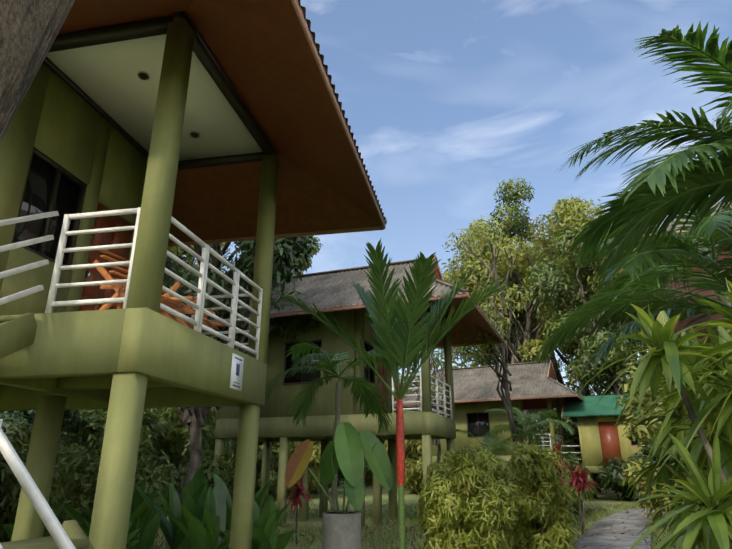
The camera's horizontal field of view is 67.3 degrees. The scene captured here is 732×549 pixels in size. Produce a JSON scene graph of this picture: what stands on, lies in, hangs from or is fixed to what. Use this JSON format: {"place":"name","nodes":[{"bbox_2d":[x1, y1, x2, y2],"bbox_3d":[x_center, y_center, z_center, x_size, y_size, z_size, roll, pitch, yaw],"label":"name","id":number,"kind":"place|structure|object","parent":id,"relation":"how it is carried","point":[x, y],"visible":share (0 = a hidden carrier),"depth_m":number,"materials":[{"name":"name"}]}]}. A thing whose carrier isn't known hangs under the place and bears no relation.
{"place":"outdoors","nodes":[
{"label":"outdoors","id":0,"kind":"place"},
{"bbox_2d":[0,0,74,141],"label":"tree","id":1,"kind":"object","parent":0,"point":[29,30],"visible":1,"depth_m":1.43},
{"bbox_2d":[294,435,376,513],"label":"plant stems","id":2,"kind":"object","parent":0,"point":[344,510],"visible":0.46,"depth_m":7.42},
{"bbox_2d":[285,439,313,487],"bbox_3d":[-0.908,2.558,7.450,0.373,0.634,0.114,0,-19,1],"label":"leaf","id":3,"kind":"object","parent":2,"relation":"attached to","point":[297,465],"visible":1,"depth_m":7.46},
{"bbox_2d":[50,478,697,548],"bbox_3d":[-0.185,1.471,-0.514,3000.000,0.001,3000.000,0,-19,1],"label":"ground","id":4,"kind":"structure","parent":0,"point":[608,497],"depth_m":16.29,"materials":[{"name":"green plant"}]},
{"bbox_2d":[1,520,93,548],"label":"staircase","id":5,"kind":"structure","parent":4,"relation":"on","point":[77,536],"depth_m":2.73,"materials":[{"name":"paint"}]},
{"bbox_2d":[0,419,75,548],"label":"stair rail","id":6,"kind":"object","parent":5,"relation":"attached to","point":[52,524],"visible":1,"depth_m":1.80,"materials":[{"name":"white metal"}]},
{"bbox_2d":[0,456,94,542],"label":"shrub","id":7,"kind":"object","parent":4,"relation":"on","point":[7,539],"visible":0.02,"depth_m":9.29,"materials":[{"name":"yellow plant"}]},
{"bbox_2d":[4,492,91,540],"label":"plant leaves","id":8,"kind":"object","parent":4,"relation":"on","point":[8,528],"visible":0.15,"depth_m":8.45,"materials":[{"name":"green plant"}]},
{"bbox_2d":[57,478,168,536],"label":"plant leaves","id":9,"kind":"object","parent":4,"relation":"on","point":[141,511],"visible":0.35,"depth_m":9.57,"materials":[{"name":"green plant"}]},
{"bbox_2d":[87,529,139,548],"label":"plant leaves","id":10,"kind":"object","parent":4,"relation":"on","point":[130,536],"visible":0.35,"depth_m":6.88,"materials":[{"name":"green plant"}]},
{"bbox_2d":[0,421,234,541],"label":"hedge","id":11,"kind":"object","parent":4,"relation":"on","point":[74,477],"visible":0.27,"depth_m":10.72,"materials":[{"name":"green plant"}]},
{"bbox_2d":[77,505,160,548],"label":"plant leaves","id":12,"kind":"object","parent":4,"relation":"on","point":[147,535],"visible":0.33,"depth_m":8.24,"materials":[{"name":"green plant"}]},
{"bbox_2d":[0,20,278,548],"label":"stilt house","id":13,"kind":"structure","parent":4,"relation":"on","point":[136,344],"depth_m":5.83,"materials":[{"name":"green paint"}]},
{"bbox_2d":[0,315,174,402],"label":"slab","id":14,"kind":"object","parent":13,"relation":"attached to","point":[97,388],"visible":0.14,"depth_m":6.17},
{"bbox_2d":[79,202,132,310],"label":"door","id":15,"kind":"structure","parent":13,"relation":"attached to","point":[100,239],"depth_m":7.43,"materials":[{"name":"brown wood"}]},
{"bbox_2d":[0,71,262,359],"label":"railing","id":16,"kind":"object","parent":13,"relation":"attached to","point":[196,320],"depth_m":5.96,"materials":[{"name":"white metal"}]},
{"bbox_2d":[12,11,276,269],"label":"trim","id":17,"kind":"structure","parent":13,"relation":"attached to","point":[121,32],"depth_m":6.60,"materials":[{"name":"black wood"}]},
{"bbox_2d":[46,34,262,160],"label":"ceiling","id":18,"kind":"structure","parent":13,"relation":"attached to","point":[112,84],"depth_m":7.12,"materials":[{"name":"paint"}]},
{"bbox_2d":[84,250,225,331],"bbox_3d":[-2.553,0.340,6.343,1.459,0.972,1.720,0,-19,1],"label":"wooden chair","id":19,"kind":"object","parent":13,"relation":"attached to","point":[166,299],"visible":0.25,"depth_m":6.07,"materials":[{"name":"orange wood"}]},
{"bbox_2d":[57,0,382,242],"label":"roof soffit","id":20,"kind":"structure","parent":13,"relation":"attached to","point":[261,52],"depth_m":7.24,"materials":[{"name":"brown wood"}]},
{"bbox_2d":[229,353,243,390],"bbox_3d":[-1.523,1.153,6.485,0.010,0.400,0.320,-4,-19,10],"label":"sign","id":21,"kind":"object","parent":13,"relation":"attached to","point":[234,377],"visible":0.71,"depth_m":6.45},
{"bbox_2d":[233,357,241,387],"bbox_3d":[-1.516,1.155,6.483,0.004,0.335,0.200,-4,-19,10],"label":"sign lettering","id":22,"kind":"object","parent":21,"relation":"attached to","point":[237,368],"visible":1,"depth_m":6.49},
{"bbox_2d":[168,0,385,246],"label":"roof fascia","id":23,"kind":"structure","parent":13,"relation":"attached to","point":[306,31],"depth_m":7.33,"materials":[{"name":"brown wood"}]},
{"bbox_2d":[298,0,386,223],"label":"roof tiles","id":24,"kind":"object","parent":13,"relation":"attached to","point":[329,76],"depth_m":6.23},
{"bbox_2d":[134,468,206,548],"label":"plant leaves","id":25,"kind":"object","parent":4,"relation":"on","point":[175,535],"visible":0.46,"depth_m":8.84,"materials":[{"name":"green plant"}]},
{"bbox_2d":[149,480,253,548],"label":"plant leaves","id":26,"kind":"object","parent":4,"relation":"on","point":[205,516],"visible":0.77,"depth_m":7.97,"materials":[{"name":"green plant"}]},
{"bbox_2d":[213,473,269,548],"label":"plant leaves","id":27,"kind":"object","parent":4,"relation":"on","point":[259,496],"visible":0.17,"depth_m":10.49,"materials":[{"name":"green plant"}]},
{"bbox_2d":[213,495,293,548],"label":"plant leaves","id":28,"kind":"object","parent":4,"relation":"on","point":[265,537],"visible":0.71,"depth_m":8.15,"materials":[{"name":"green plant"}]},
{"bbox_2d":[224,499,297,548],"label":"plant leaves","id":29,"kind":"object","parent":4,"relation":"on","point":[258,516],"visible":0.31,"depth_m":9.40,"materials":[{"name":"green plant"}]},
{"bbox_2d":[276,478,313,512],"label":"red plant leaves","id":30,"kind":"object","parent":4,"relation":"on","point":[298,489],"visible":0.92,"depth_m":11.59,"materials":[{"name":"red plant"}]},
{"bbox_2d":[296,501,297,543],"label":"plant stem","id":31,"kind":"object","parent":4,"relation":"on","point":[296,519],"visible":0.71,"depth_m":11.59,"materials":[{"name":"plant"}]},
{"bbox_2d":[2,257,640,474],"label":"forest","id":32,"kind":"object","parent":4,"relation":"on","point":[539,428],"depth_m":51.30,"materials":[{"name":"green plant"}]},
{"bbox_2d":[214,303,455,530],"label":"stilt house","id":33,"kind":"structure","parent":4,"relation":"on","point":[426,425],"depth_m":15.76,"materials":[{"name":"green paint"}]},
{"bbox_2d":[285,341,372,382],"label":"window","id":34,"kind":"structure","parent":33,"relation":"attached to","point":[296,377],"depth_m":15.97,"materials":[{"name":"black glass"}]},
{"bbox_2d":[304,435,393,438],"bbox_3d":[-0.887,4.616,16.510,6.200,0.498,2.500,-7,-20,20],"label":"slab","id":35,"kind":"object","parent":33,"relation":"attached to","point":[388,436],"visible":0.08,"depth_m":16.84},
{"bbox_2d":[207,256,502,339],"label":"roof","id":36,"kind":"structure","parent":33,"relation":"attached to","point":[332,288],"depth_m":16.27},
{"bbox_2d":[227,256,502,347],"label":"roof fascia","id":37,"kind":"structure","parent":33,"relation":"attached to","point":[361,305],"depth_m":14.78,"materials":[{"name":"brown wood"}]},
{"bbox_2d":[283,300,448,384],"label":"window","id":38,"kind":"structure","parent":33,"relation":"attached to","point":[446,315],"depth_m":16.18,"materials":[{"name":"black glass"}]},
{"bbox_2d":[379,261,440,412],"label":"door","id":39,"kind":"structure","parent":33,"relation":"attached to","point":[382,374],"depth_m":17.11,"materials":[{"name":"brown wood"}]},
{"bbox_2d":[379,374,451,418],"bbox_3d":[1.210,2.417,16.396,2.029,3.578,2.838,-7,-20,20],"label":"railing","id":40,"kind":"object","parent":33,"relation":"attached to","point":[419,396],"depth_m":15.58,"materials":[{"name":"white metal"}]},
{"bbox_2d":[405,297,499,346],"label":"roof soffit","id":41,"kind":"structure","parent":33,"relation":"attached to","point":[463,326],"depth_m":18.27,"materials":[{"name":"brown wood"}]},
{"bbox_2d":[0,393,674,501],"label":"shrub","id":42,"kind":"object","parent":4,"relation":"on","point":[613,480],"depth_m":24.40,"materials":[{"name":"green plant"}]},
{"bbox_2d":[265,340,417,511],"bbox_3d":[-0.443,2.974,9.150,2.630,3.911,2.766,0,-19,1],"label":"palm","id":43,"kind":"object","parent":4,"relation":"on","point":[358,389],"depth_m":9.68,"materials":[{"name":"green plant"}]},
{"bbox_2d":[322,511,360,548],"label":"concrete planter","id":44,"kind":"object","parent":4,"relation":"on","point":[340,530],"visible":0.92,"depth_m":7.10,"materials":[{"name":"grey concrete"}]},
{"bbox_2d":[59,407,677,517],"bbox_3d":[3.151,7.509,25.835,62.733,6.458,38.415,0,-19,1],"label":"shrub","id":45,"kind":"object","parent":4,"relation":"on","point":[169,433],"visible":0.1,"depth_m":19.43,"materials":[{"name":"green plant"}]},
{"bbox_2d":[62,351,707,522],"bbox_3d":[1.968,7.745,26.710,61.672,6.472,34.845,0,-19,1],"label":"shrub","id":46,"kind":"object","parent":4,"relation":"on","point":[413,466],"visible":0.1,"depth_m":15.04,"materials":[{"name":"green plant"}]},
{"bbox_2d":[398,485,405,548],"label":"palm trunk","id":47,"kind":"object","parent":4,"relation":"on","point":[401,513],"visible":0.94,"depth_m":7.30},
{"bbox_2d":[396,384,404,484],"bbox_3d":[0.477,2.218,7.678,0.118,1.350,0.124,0,-19,1],"label":"lipstick palm crownshaft","id":48,"kind":"object","parent":47,"relation":"attached to","point":[400,450],"visible":0.83,"depth_m":7.59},
{"bbox_2d":[289,251,491,399],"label":"palm frond stems","id":49,"kind":"object","parent":48,"relation":"attached to","point":[402,391],"visible":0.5,"depth_m":7.81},
{"bbox_2d":[279,239,502,374],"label":"palm fronds","id":50,"kind":"object","parent":49,"relation":"on","point":[398,315],"visible":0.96,"depth_m":7.64,"materials":[{"name":"green plant"}]},
{"bbox_2d":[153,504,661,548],"bbox_3d":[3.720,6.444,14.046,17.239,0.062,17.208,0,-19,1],"label":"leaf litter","id":51,"kind":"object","parent":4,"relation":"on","point":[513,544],"visible":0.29,"depth_m":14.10,"materials":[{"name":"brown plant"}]},
{"bbox_2d":[163,178,654,505],"bbox_3d":[3.163,1.973,34.179,61.840,22.722,42.132,7,-20,-21],"label":"tree","id":52,"kind":"object","parent":4,"relation":"on","point":[193,419],"depth_m":15.57,"materials":[{"name":"green plant"}]},
{"bbox_2d":[166,194,663,371],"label":"yellow tree leaves","id":53,"kind":"object","parent":52,"relation":"on","point":[571,213],"visible":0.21,"depth_m":35.51,"materials":[{"name":"green plant"}]},
{"bbox_2d":[233,177,658,398],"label":"green tree leaves","id":54,"kind":"object","parent":52,"relation":"attached to","point":[552,275],"visible":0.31,"depth_m":33.12,"materials":[{"name":"green plant"}]},
{"bbox_2d":[139,502,697,548],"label":"grass tufts","id":55,"kind":"object","parent":4,"relation":"on","point":[411,516],"visible":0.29,"depth_m":13.62,"materials":[{"name":"green plant"}]},
{"bbox_2d":[413,444,521,548],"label":"yellow shrub","id":56,"kind":"object","parent":4,"relation":"on","point":[485,509],"depth_m":7.55,"materials":[{"name":"plant"}]},
{"bbox_2d":[452,448,515,548],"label":"yellow shrub","id":57,"kind":"object","parent":4,"relation":"on","point":[499,469],"visible":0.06,"depth_m":9.69,"materials":[{"name":"plant"}]},
{"bbox_2d":[452,429,535,464],"bbox_3d":[3.800,6.059,16.399,2.682,2.818,2.544,0,-19,1],"label":"palm","id":58,"kind":"object","parent":4,"relation":"on","point":[507,444],"depth_m":16.72,"materials":[{"name":"green plant"}]},
{"bbox_2d":[432,397,565,472],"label":"house wall","id":59,"kind":"structure","parent":4,"relation":"on","point":[462,409],"depth_m":28.62,"materials":[{"name":"green paint"}]},
{"bbox_2d":[404,397,563,410],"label":"bungalow soffit","id":60,"kind":"structure","parent":59,"relation":"attached to","point":[540,403],"depth_m":31.22,"materials":[{"name":"brown wood"}]},
{"bbox_2d":[394,361,583,403],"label":"roof","id":61,"kind":"structure","parent":59,"relation":"attached to","point":[527,379],"depth_m":28.52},
{"bbox_2d":[394,360,582,411],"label":"roof fascia","id":62,"kind":"structure","parent":61,"relation":"attached to","point":[519,398],"depth_m":27.19,"materials":[{"name":"brown wood"}]},
{"bbox_2d":[467,413,516,435],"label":"window","id":63,"kind":"structure","parent":59,"relation":"attached to","point":[482,420],"depth_m":28.51,"materials":[{"name":"black glass"}]},
{"bbox_2d":[466,412,518,437],"bbox_3d":[7.867,7.282,29.269,4.338,2.708,2.901,-9,-21,25],"label":"window frame","id":64,"kind":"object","parent":59,"relation":"attached to","point":[488,422],"depth_m":28.57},
{"bbox_2d":[519,366,555,445],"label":"bungalow door","id":65,"kind":"structure","parent":59,"relation":"attached to","point":[551,374],"depth_m":29.26,"materials":[{"name":"red wood"}]},
{"bbox_2d":[530,434,564,455],"bbox_3d":[8.925,8.767,28.196,1.964,1.000,2.840,-10,-21,26],"label":"railing","id":66,"kind":"object","parent":59,"relation":"attached to","point":[557,438],"visible":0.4,"depth_m":28.16,"materials":[{"name":"white metal"}]},
{"bbox_2d":[483,407,575,456],"bbox_3d":[6.013,6.716,20.094,3.404,4.000,3.686,0,-19,1],"label":"palm","id":67,"kind":"object","parent":4,"relation":"on","point":[532,418],"depth_m":20.69,"materials":[{"name":"green plant"}]},
{"bbox_2d":[501,440,579,548],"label":"yellow shrub","id":68,"kind":"object","parent":4,"relation":"on","point":[545,491],"depth_m":8.29,"materials":[{"name":"plant"}]},
{"bbox_2d":[511,468,580,547],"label":"green shrub","id":69,"kind":"object","parent":4,"relation":"on","point":[571,503],"visible":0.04,"depth_m":9.48,"materials":[{"name":"green plant"}]},
{"bbox_2d":[551,442,574,485],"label":"shrub leaves","id":70,"kind":"object","parent":4,"relation":"on","point":[559,448],"visible":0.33,"depth_m":11.46,"materials":[{"name":"plant"}]},
{"bbox_2d":[558,473,576,491],"bbox_3d":[5.064,6.178,15.550,1.784,1.757,1.557,0,-19,1],"label":"path shrub","id":71,"kind":"object","parent":4,"relation":"on","point":[567,480],"depth_m":15.31,"materials":[{"name":"green plant"}]},
{"bbox_2d":[555,466,582,507],"bbox_3d":[5.909,6.744,17.237,1.548,1.827,1.599,0,-19,1],"label":"path shrub","id":72,"kind":"object","parent":4,"relation":"on","point":[575,503],"visible":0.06,"depth_m":16.86,"materials":[{"name":"green plant"}]},
{"bbox_2d":[557,454,597,512],"bbox_3d":[7.019,7.189,18.859,1.666,2.010,1.617,0,-19,1],"label":"path shrub","id":73,"kind":"object","parent":4,"relation":"on","point":[573,461],"visible":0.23,"depth_m":18.65,"materials":[{"name":"green plant"}]},
{"bbox_2d":[577,479,584,533],"bbox_3d":[5.249,5.609,13.336,0.207,1.358,0.155,0,-19,1],"label":"plant stem","id":74,"kind":"object","parent":4,"relation":"on","point":[582,517],"visible":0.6,"depth_m":13.29,"materials":[{"name":"plant"}]},
{"bbox_2d":[563,465,601,493],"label":"red cordyline leaves","id":75,"kind":"object","parent":4,"relation":"on","point":[582,479],"visible":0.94,"depth_m":13.43,"materials":[{"name":"red plant"}]},
{"bbox_2d":[580,479,593,506],"bbox_3d":[7.695,7.989,20.616,1.580,1.644,1.739,0,-19,1],"label":"path shrub","id":76,"kind":"object","parent":4,"relation":"on","point":[586,492],"depth_m":20.26,"materials":[{"name":"green plant"}]},
{"bbox_2d":[584,466,625,500],"bbox_3d":[11.574,9.877,25.748,4.200,1.700,2.700,-9,-21,25],"label":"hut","id":77,"kind":"object","parent":4,"relation":"on","point":[593,469],"visible":0.06,"depth_m":25.22,"materials":[{"name":"paint"}]},
{"bbox_2d":[577,415,650,465],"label":"house wall","id":78,"kind":"structure","parent":77,"relation":"on","point":[590,441],"depth_m":25.45,"materials":[{"name":"yellow paint"}]},
{"bbox_2d":[561,397,644,445],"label":"green hut fascia","id":79,"kind":"structure","parent":78,"relation":"on","point":[572,423],"depth_m":25.95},
{"bbox_2d":[562,394,659,421],"bbox_3d":[12.043,6.431,26.753,4.400,1.110,3.800,-9,-21,25],"label":"roof","id":80,"kind":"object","parent":79,"relation":"attached to","point":[574,408],"visible":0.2,"depth_m":26.25,"materials":[{"name":"green metal"}]},
{"bbox_2d":[598,422,622,465],"bbox_3d":[11.226,7.778,25.263,0.800,1.950,0.040,-9,-21,25],"label":"door","id":81,"kind":"structure","parent":78,"relation":"attached to","point":[610,448],"depth_m":25.27,"materials":[{"name":"brown wood"}]},
{"bbox_2d":[532,237,731,372],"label":"palm fronds","id":82,"kind":"object","parent":4,"relation":"on","point":[652,257],"depth_m":7.69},
{"bbox_2d":[574,169,731,328],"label":"palm","id":83,"kind":"object","parent":4,"relation":"on","point":[706,227],"depth_m":11.36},
{"bbox_2d":[658,232,731,378],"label":"roof","id":84,"kind":"structure","parent":4,"relation":"on","point":[681,326],"depth_m":14.62,"materials":[{"name":"brown"}]},
{"bbox_2d":[674,378,731,548],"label":"dracaena canes","id":85,"kind":"object","parent":4,"relation":"on","point":[693,417],"visible":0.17,"depth_m":3.91,"materials":[{"name":"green plant"}]},
{"bbox_2d":[577,279,731,548],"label":"dracaena right leaves","id":86,"kind":"object","parent":85,"relation":"attached to","point":[698,498],"visible":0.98,"depth_m":4.12,"materials":[{"name":"green plant"}]},
{"bbox_2d":[178,0,731,420],"label":"sky","id":87,"kind":"structure","parent":0,"point":[442,100],"materials":[{"name":"blue"}]},
{"bbox_2d":[574,507,667,548],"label":"path","id":88,"kind":"structure","parent":0,"point":[628,539],"depth_m":12.97,"materials":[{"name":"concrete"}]},
{"bbox_2d":[631,424,647,444],"bbox_3d":[12.356,7.212,24.775,0.800,0.900,0.004,-9,-21,25],"label":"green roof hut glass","id":89,"kind":"object","parent":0,"point":[635,442],"visible":0.21,"depth_m":24.77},
{"bbox_2d":[557,21,731,299],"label":"palm","id":90,"kind":"object","parent":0,"point":[669,176],"depth_m":6.40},
{"bbox_2d":[643,202,731,235],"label":"roof","id":91,"kind":"structure","parent":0,"point":[684,220],"depth_m":15.92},
{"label":"planter soil","id":92,"kind":"structure","parent":0,"visible":0},
{"bbox_2d":[320,422,392,509],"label":"plant leaves","id":93,"kind":"object","parent":92,"relation":"on","point":[350,450],"visible":0.94,"depth_m":7.54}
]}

